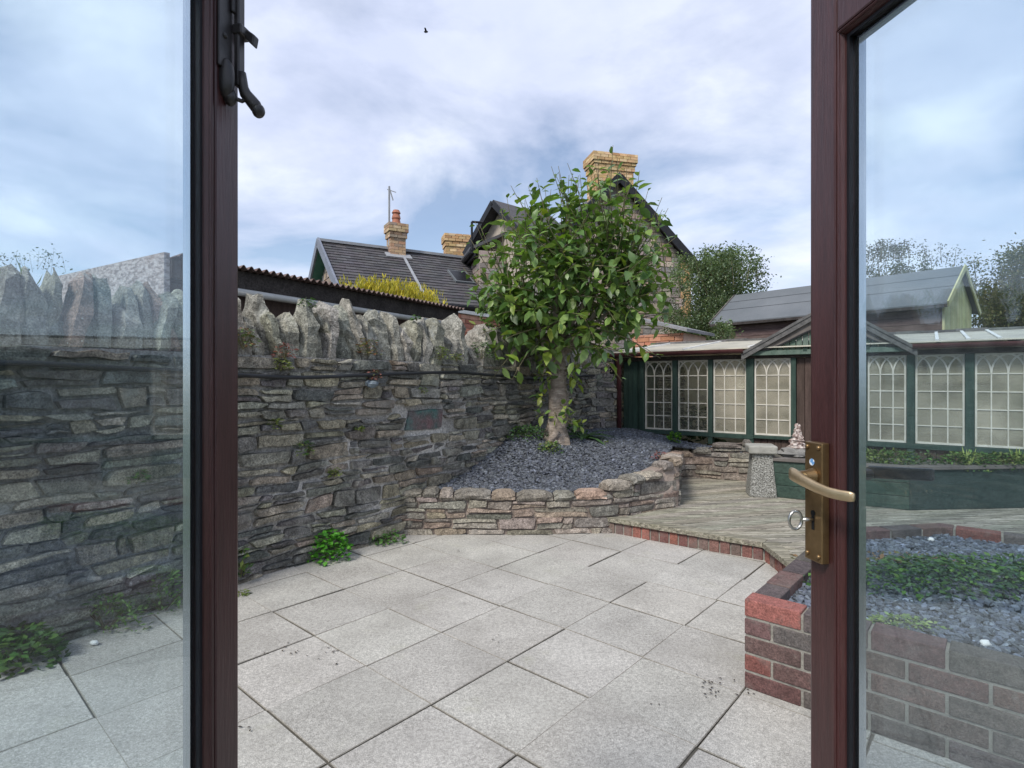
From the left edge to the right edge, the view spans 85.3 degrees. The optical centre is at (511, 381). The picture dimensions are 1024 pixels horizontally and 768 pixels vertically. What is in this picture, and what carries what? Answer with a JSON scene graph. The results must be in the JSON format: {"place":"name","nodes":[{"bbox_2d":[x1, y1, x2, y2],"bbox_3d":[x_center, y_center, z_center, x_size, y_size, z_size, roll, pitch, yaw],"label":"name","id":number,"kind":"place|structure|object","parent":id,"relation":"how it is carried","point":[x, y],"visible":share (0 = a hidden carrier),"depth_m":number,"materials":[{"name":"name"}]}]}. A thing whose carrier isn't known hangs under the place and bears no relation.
{"place":"outdoors","nodes":[
{"label":"outdoors","id":0,"kind":"place"},
{"bbox_2d":[441,233,470,255],"bbox_3d":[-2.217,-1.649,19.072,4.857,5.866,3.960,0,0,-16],"label":"chimney","id":1,"kind":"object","parent":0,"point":[453,243],"depth_m":17.20,"materials":[{"name":"brick"}]},
{"bbox_2d":[0,533,972,767],"bbox_3d":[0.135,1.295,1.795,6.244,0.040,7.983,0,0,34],"label":"patio","id":2,"kind":"structure","parent":0,"point":[603,654],"depth_m":2.44,"materials":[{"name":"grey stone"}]},
{"bbox_2d":[0,620,73,678],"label":"weed mound","id":3,"kind":"object","parent":2,"relation":"on","point":[55,639],"visible":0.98,"depth_m":2.51,"materials":[{"name":"green plant"}]},
{"bbox_2d":[89,640,98,644],"bbox_3d":[-2.031,1.268,2.700,0.036,0.025,0.031,0,0,41],"label":"white pebble","id":4,"kind":"object","parent":2,"relation":"on","point":[94,642],"visible":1,"depth_m":2.69,"materials":[{"name":"stone"}]},
{"bbox_2d":[80,592,154,632],"bbox_3d":[-2.091,1.192,2.871,0.465,0.220,0.197,0,0,0],"label":"weed patch","id":5,"kind":"object","parent":2,"relation":"on","point":[123,618],"visible":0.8,"depth_m":2.86,"materials":[{"name":"green plant"}]},
{"bbox_2d":[132,570,182,614],"bbox_3d":[-1.950,1.189,3.118,0.542,0.256,0.200,0,0,0],"label":"weed patch","id":6,"kind":"object","parent":2,"relation":"on","point":[166,588],"visible":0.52,"depth_m":3.10,"materials":[{"name":"green plant"}]},
{"bbox_2d":[238,589,250,596],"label":"weed","id":7,"kind":"object","parent":2,"relation":"on","point":[243,593],"visible":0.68,"depth_m":3.33,"materials":[{"name":"green plant"}]},
{"bbox_2d":[238,548,253,577],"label":"weed","id":8,"kind":"object","parent":2,"relation":"on","point":[242,565],"visible":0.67,"depth_m":3.53,"materials":[{"name":"green plant"}]},
{"bbox_2d":[0,264,592,657],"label":"stone boundary wall","id":9,"kind":"structure","parent":2,"relation":"on","point":[81,523],"depth_m":3.24,"materials":[{"name":"grey stone"}]},
{"bbox_2d":[15,257,42,285],"bbox_3d":[-2.655,-0.490,2.530,0.354,0.246,0.770,0,0,33],"label":"grass tuft","id":10,"kind":"object","parent":9,"relation":"on","point":[21,272],"visible":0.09,"depth_m":2.71,"materials":[{"name":"green plant"}]},
{"bbox_2d":[124,469,150,484],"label":"wall plant","id":11,"kind":"object","parent":9,"relation":"attached to","point":[146,475],"depth_m":3.01,"materials":[{"name":"green plant"}]},
{"bbox_2d":[238,328,260,349],"bbox_3d":[-1.702,-0.275,3.525,0.234,0.139,0.172,0,0,0],"label":"wall plant","id":12,"kind":"object","parent":9,"relation":"attached to","point":[247,334],"depth_m":3.51,"materials":[{"name":"green plant"}]},
{"bbox_2d":[266,418,283,428],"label":"wall plant","id":13,"kind":"object","parent":9,"relation":"attached to","point":[276,421],"depth_m":3.69,"materials":[{"name":"green plant"}]},
{"bbox_2d":[267,358,293,370],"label":"wall plant","id":14,"kind":"object","parent":9,"relation":"attached to","point":[288,364],"depth_m":3.73,"materials":[{"name":"green plant"}]},
{"bbox_2d":[269,342,298,358],"bbox_3d":[-1.552,-0.213,3.759,0.162,0.118,0.166,0,0,44],"label":"wall plant","id":15,"kind":"object","parent":9,"relation":"attached to","point":[284,357],"depth_m":3.75,"materials":[{"name":"green plant"}]},
{"bbox_2d":[0,360,594,379],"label":"cable","id":16,"kind":"object","parent":9,"relation":"attached to","point":[83,366],"visible":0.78,"depth_m":3.47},
{"bbox_2d":[293,440,315,455],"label":"wall plant","id":17,"kind":"object","parent":9,"relation":"attached to","point":[307,441],"depth_m":3.87,"materials":[{"name":"green plant"}]},
{"bbox_2d":[296,297,317,307],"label":"wall plant","id":18,"kind":"object","parent":9,"relation":"attached to","point":[308,302],"depth_m":4.04,"materials":[{"name":"green plant"}]},
{"bbox_2d":[326,467,342,478],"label":"wall plant","id":19,"kind":"object","parent":9,"relation":"attached to","point":[331,472],"depth_m":4.07,"materials":[{"name":"green plant"}]},
{"bbox_2d":[352,426,364,431],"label":"wall plant","id":20,"kind":"object","parent":9,"relation":"attached to","point":[359,428],"depth_m":4.25,"materials":[{"name":"green plant"}]},
{"bbox_2d":[356,338,381,355],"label":"wall plant","id":21,"kind":"object","parent":9,"relation":"attached to","point":[366,349],"depth_m":4.32,"materials":[{"name":"green plant"}]},
{"bbox_2d":[365,380,377,387],"bbox_3d":[-1.091,0.017,4.320,0.096,0.061,0.104,0,0,-43],"label":"slate lump","id":22,"kind":"object","parent":9,"relation":"attached to","point":[371,384],"visible":1,"depth_m":4.29,"materials":[{"name":"grey stone"}]},
{"bbox_2d":[363,369,381,379],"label":"wall plant","id":23,"kind":"object","parent":9,"relation":"attached to","point":[374,374],"depth_m":4.34,"materials":[{"name":"green plant"}]},
{"bbox_2d":[430,346,452,359],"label":"wall plant","id":24,"kind":"object","parent":9,"relation":"attached to","point":[442,356],"depth_m":5.00,"materials":[{"name":"green plant"}]},
{"bbox_2d":[449,353,463,361],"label":"wall plant","id":25,"kind":"object","parent":9,"relation":"attached to","point":[457,358],"depth_m":5.19,"materials":[{"name":"green plant"}]},
{"bbox_2d":[471,342,497,358],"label":"wall plant","id":26,"kind":"object","parent":9,"relation":"attached to","point":[486,349],"depth_m":5.52,"materials":[{"name":"green plant"}]},
{"bbox_2d":[307,528,353,566],"bbox_3d":[-1.315,1.182,3.998,0.350,0.227,0.333,0,0,0],"label":"weed mound","id":27,"kind":"object","parent":2,"relation":"on","point":[334,536],"visible":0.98,"depth_m":3.96,"materials":[{"name":"green plant"}]},
{"bbox_2d":[369,529,408,544],"bbox_3d":[-0.993,1.234,4.395,0.344,0.125,0.213,0,0,0],"label":"weed","id":28,"kind":"object","parent":2,"relation":"on","point":[388,540],"visible":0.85,"depth_m":4.38,"materials":[{"name":"green plant"}]},
{"bbox_2d":[238,541,754,730],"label":"leaf litter","id":29,"kind":"object","parent":2,"relation":"on","point":[492,639],"visible":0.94,"depth_m":2.35,"materials":[{"name":"plant"}]},
{"bbox_2d":[400,439,751,534],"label":"raised bed wall","id":30,"kind":"structure","parent":2,"relation":"on","point":[437,510],"depth_m":4.68,"materials":[{"name":"stone"}]},
{"bbox_2d":[573,348,623,428],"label":"stone wall","id":31,"kind":"structure","parent":2,"relation":"on","point":[603,396],"depth_m":7.66,"materials":[{"name":"grey stone"}]},
{"bbox_2d":[608,522,785,571],"bbox_3d":[1.474,1.241,4.215,0.447,0.106,1.711,0,0,-37],"label":"brick riser","id":32,"kind":"object","parent":2,"relation":"on","point":[736,549],"visible":0.55,"depth_m":4.26,"materials":[{"name":"red brick"}]},
{"bbox_2d":[609,313,1023,463],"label":"glasshouse","id":33,"kind":"structure","parent":2,"relation":"on","point":[937,393],"depth_m":6.75,"materials":[{"name":"green paint"}]},
{"bbox_2d":[645,361,671,429],"bbox_3d":[1.980,0.179,7.476,0.385,0.920,0.036,0,0,37],"label":"window frame","id":34,"kind":"structure","parent":33,"relation":"in","point":[646,367],"depth_m":7.49,"materials":[{"name":"white wood"}]},
{"bbox_2d":[678,360,707,431],"bbox_3d":[2.350,0.179,7.197,0.390,0.920,0.036,0,0,37],"label":"window frame","id":35,"kind":"structure","parent":33,"relation":"in","point":[682,361],"depth_m":7.21,"materials":[{"name":"white wood"}]},
{"bbox_2d":[714,359,745,433],"bbox_3d":[2.717,0.179,6.920,0.394,0.920,0.036,0,0,37],"label":"window frame","id":36,"kind":"structure","parent":33,"relation":"in","point":[728,360],"depth_m":6.93,"materials":[{"name":"white wood"}]},
{"bbox_2d":[736,368,744,388],"bbox_3d":[2.850,-0.042,6.894,0.145,0.266,0.038,0,0,39],"label":"scroll ornament","id":37,"kind":"object","parent":33,"relation":"attached to","point":[738,383],"visible":0.86,"depth_m":6.88,"materials":[{"name":"white paint"}]},
{"bbox_2d":[755,358,790,436],"bbox_3d":[3.108,0.179,6.625,0.398,0.920,0.036,0,0,37],"label":"window frame","id":38,"kind":"structure","parent":33,"relation":"in","point":[770,359],"depth_m":6.60,"materials":[{"name":"white wood"}]},
{"bbox_2d":[797,357,810,442],"bbox_3d":[3.575,0.430,6.276,0.643,1.423,0.035,0,0,37],"label":"door","id":39,"kind":"structure","parent":33,"relation":"in","point":[803,364],"depth_m":6.41,"materials":[{"name":"brown wood"}]},
{"bbox_2d":[868,355,905,442],"bbox_3d":[4.010,0.179,5.945,0.341,0.920,0.036,0,0,37],"label":"window frame","id":40,"kind":"structure","parent":33,"relation":"in","point":[896,356],"depth_m":5.92,"materials":[{"name":"white wood"}]},
{"bbox_2d":[915,354,964,445],"bbox_3d":[4.368,0.179,5.675,0.398,0.920,0.036,0,0,37],"label":"window frame","id":41,"kind":"structure","parent":33,"relation":"in","point":[936,355],"depth_m":5.66,"materials":[{"name":"white wood"}]},
{"bbox_2d":[975,352,1023,448],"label":"window frame","id":42,"kind":"structure","parent":33,"relation":"in","point":[1020,353],"depth_m":5.40,"materials":[{"name":"white wood"}]},
{"bbox_2d":[745,523,1023,767],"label":"brick planter","id":43,"kind":"object","parent":2,"relation":"on","point":[960,702],"visible":0.52,"depth_m":1.97,"materials":[{"name":"red brick"}]},
{"bbox_2d":[787,534,1023,656],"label":"slate gravel","id":44,"kind":"structure","parent":43,"relation":"in","point":[998,624],"depth_m":2.39,"materials":[{"name":"grey gravel"}]},
{"bbox_2d":[790,550,1023,601],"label":"ground cover","id":45,"kind":"object","parent":44,"relation":"on","point":[915,564],"visible":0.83,"depth_m":2.56,"materials":[{"name":"green plant"}]},
{"bbox_2d":[866,611,949,634],"bbox_3d":[1.523,0.942,2.171,0.356,0.069,0.183,0,0,0],"label":"moss cushion","id":46,"kind":"object","parent":44,"relation":"on","point":[881,618],"visible":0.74,"depth_m":2.17,"materials":[{"name":"green plant"}]},
{"bbox_2d":[979,639,991,646],"bbox_3d":[1.721,0.950,2.022,0.041,0.027,0.030,0,0,0],"label":"white pebble","id":47,"kind":"object","parent":44,"relation":"on","point":[984,642],"visible":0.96,"depth_m":2.01,"materials":[{"name":"stone"}]},
{"bbox_2d":[0,0,1023,327],"label":"sky","id":48,"kind":"structure","parent":0,"point":[712,98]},
{"bbox_2d":[439,428,743,494],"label":"slate gravel","id":49,"kind":"structure","parent":0,"point":[519,464],"depth_m":5.51,"materials":[{"name":"grey gravel"}]},
{"bbox_2d":[505,423,547,440],"bbox_3d":[0.152,0.527,5.950,0.557,0.183,0.457,0,0,0],"label":"ground cover plant","id":50,"kind":"object","parent":49,"relation":"on","point":[531,431],"visible":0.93,"depth_m":5.90,"materials":[{"name":"green plant"}]},
{"bbox_2d":[538,440,563,452],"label":"ground cover plant","id":51,"kind":"object","parent":49,"relation":"on","point":[548,442],"visible":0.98,"depth_m":5.66,"materials":[{"name":"green plant"}]},
{"bbox_2d":[461,146,678,446],"bbox_3d":[0.643,-0.755,6.021,2.346,3.136,1.922,0,0,0],"label":"garden tree","id":52,"kind":"object","parent":49,"relation":"on","point":[518,313],"visible":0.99,"depth_m":5.65,"materials":[{"name":"green plant"}]},
{"bbox_2d":[567,422,588,435],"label":"leafy shrub","id":53,"kind":"object","parent":49,"relation":"on","point":[570,425],"visible":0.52,"depth_m":6.48,"materials":[{"name":"green plant"}]},
{"bbox_2d":[569,430,615,444],"bbox_3d":[0.821,0.616,6.252,0.732,0.159,0.667,0,0,0],"label":"fern","id":54,"kind":"object","parent":49,"relation":"on","point":[582,436],"visible":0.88,"depth_m":6.21,"materials":[{"name":"green plant"}]},
{"bbox_2d":[651,450,666,458],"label":"heather","id":55,"kind":"object","parent":49,"relation":"on","point":[655,454],"visible":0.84,"depth_m":5.58,"materials":[{"name":"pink plant"}]},
{"bbox_2d":[666,431,682,442],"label":"self seeded plant","id":56,"kind":"object","parent":49,"relation":"on","point":[671,435],"visible":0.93,"depth_m":7.08,"materials":[{"name":"green plant"}]},
{"bbox_2d":[680,404,728,444],"bbox_3d":[2.634,0.701,7.673,0.685,0.902,0.693,0,0,0],"label":"house plant","id":57,"kind":"object","parent":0,"point":[691,421],"visible":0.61,"depth_m":7.66,"materials":[{"name":"green plant"}]},
{"label":"ground","id":58,"kind":"structure","parent":0,"visible":0},
{"bbox_2d":[0,243,72,273],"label":"sparse tree","id":59,"kind":"object","parent":58,"relation":"on","point":[48,254],"visible":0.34,"depth_m":9.58,"materials":[{"name":"green plant"}]},
{"bbox_2d":[58,252,464,325],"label":"outbuilding","id":60,"kind":"structure","parent":58,"relation":"on","point":[162,272],"depth_m":5.37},
{"bbox_2d":[339,273,447,304],"bbox_3d":[-2.104,-0.335,10.225,0.877,3.238,2.456,0,0,45],"label":"golden conifer","id":61,"kind":"object","parent":58,"relation":"on","point":[395,289],"visible":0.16,"depth_m":10.02,"materials":[{"name":"yellow plant"}]},
{"bbox_2d":[308,186,497,313],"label":"slate cottage","id":62,"kind":"structure","parent":58,"relation":"on","point":[333,261],"depth_m":14.17,"materials":[{"name":"stone"}]},
{"bbox_2d":[423,310,499,334],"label":"brick outhouse","id":63,"kind":"structure","parent":58,"relation":"on","point":[465,316],"depth_m":9.58,"materials":[{"name":"white paint"}]},
{"bbox_2d":[461,150,697,348],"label":"stone house","id":64,"kind":"structure","parent":58,"relation":"on","point":[491,213],"depth_m":15.44,"materials":[{"name":"stone"}]},
{"bbox_2d":[632,318,714,356],"bbox_3d":[2.794,0.049,9.858,1.156,2.470,1.250,0,0,40],"label":"lean to","id":65,"kind":"object","parent":58,"relation":"on","point":[642,340],"visible":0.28,"depth_m":9.45,"materials":[{"name":"brick"}]},
{"bbox_2d":[655,241,781,339],"bbox_3d":[4.854,-1.040,13.226,3.112,4.662,2.623,0,0,0],"label":"broad tree","id":66,"kind":"object","parent":58,"relation":"on","point":[718,272],"visible":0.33,"depth_m":12.86,"materials":[{"name":"green plant"}]},
{"bbox_2d":[706,316,743,339],"bbox_3d":[3.940,0.046,10.312,1.006,2.517,0.986,0,0,0],"label":"shrub","id":67,"kind":"object","parent":58,"relation":"on","point":[725,328],"visible":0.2,"depth_m":10.24,"materials":[{"name":"green plant"}]},
{"bbox_2d":[709,264,980,338],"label":"garden shed","id":68,"kind":"structure","parent":58,"relation":"on","point":[941,299],"depth_m":9.44,"materials":[{"name":"grey wood"}]},
{"bbox_2d":[866,257,931,277],"bbox_3d":[10.204,-1.012,15.058,2.387,4.608,2.189,0,0,0],"label":"broad tree","id":69,"kind":"object","parent":58,"relation":"on","point":[895,271],"visible":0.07,"depth_m":14.81,"materials":[{"name":"green plant"}]},
{"bbox_2d":[866,238,964,273],"bbox_3d":[11.424,-1.505,16.583,4.011,5.600,2.106,0,0,0],"label":"sparse tree","id":70,"kind":"object","parent":58,"relation":"on","point":[880,251],"visible":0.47,"depth_m":16.36,"materials":[{"name":"green plant"}]},
{"bbox_2d":[936,232,1023,327],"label":"broad tree","id":71,"kind":"object","parent":58,"relation":"on","point":[1003,306],"visible":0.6,"depth_m":14.00,"materials":[{"name":"green plant"}]},
{"bbox_3d":[0.020,1.247,0.110,1.280,0.095,0.120,0,0,0],"label":"door sill","id":72,"kind":"structure","parent":0,"visible":0},
{"bbox_2d":[183,0,264,767],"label":"glazed door","id":73,"kind":"structure","parent":72,"relation":"on","point":[217,35],"depth_m":0.74,"materials":[{"name":"brown wood"}]},
{"bbox_2d":[787,0,934,767],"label":"glazed door","id":74,"kind":"structure","parent":72,"relation":"on","point":[833,476],"depth_m":0.74,"materials":[{"name":"brown wood"}]},
{"label":"deck base","id":75,"kind":"structure","parent":0,"visible":0},
{"bbox_2d":[606,478,1023,565],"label":"deck","id":76,"kind":"structure","parent":75,"relation":"on","point":[732,511],"depth_m":4.70,"materials":[{"name":"grey wood"}]},
{"bbox_2d":[745,443,777,497],"bbox_3d":[2.534,0.894,5.660,0.273,0.515,0.271,0,0,14],"label":"stone pedestal","id":77,"kind":"object","parent":76,"relation":"on","point":[760,481],"visible":1,"depth_m":5.55,"materials":[{"name":"stone"}]},
{"bbox_2d":[773,454,1023,509],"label":"timber planter","id":78,"kind":"object","parent":76,"relation":"on","point":[954,485],"visible":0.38,"depth_m":5.04,"materials":[{"name":"wood"}]},
{"bbox_2d":[777,447,804,457],"bbox_3d":[2.899,0.733,5.723,0.404,0.142,0.253,0,0,0],"label":"grey rock","id":79,"kind":"object","parent":78,"relation":"on","point":[788,452],"visible":0.64,"depth_m":5.65,"materials":[{"name":"grey stone"}]},
{"bbox_2d":[786,423,804,448],"bbox_3d":[2.946,0.576,5.742,0.193,0.305,0.150,0,0,0],"label":"shell rock","id":80,"kind":"object","parent":79,"relation":"on","point":[796,440],"visible":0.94,"depth_m":5.71,"materials":[{"name":"white stone"}]},
{"bbox_2d":[866,447,1023,471],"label":"ground cover","id":81,"kind":"object","parent":78,"relation":"on","point":[902,455],"visible":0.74,"depth_m":5.18,"materials":[{"name":"green plant"}]},
{"bbox_2d":[962,447,976,463],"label":"spiky plant","id":82,"kind":"object","parent":78,"relation":"on","point":[969,458],"visible":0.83,"depth_m":5.11,"materials":[{"name":"green plant"}]},
{"bbox_2d":[1009,447,1023,463],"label":"spiky plant","id":83,"kind":"object","parent":78,"relation":"in","point":[1016,452],"visible":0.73,"depth_m":5.10,"materials":[{"name":"green plant"}]}
]}

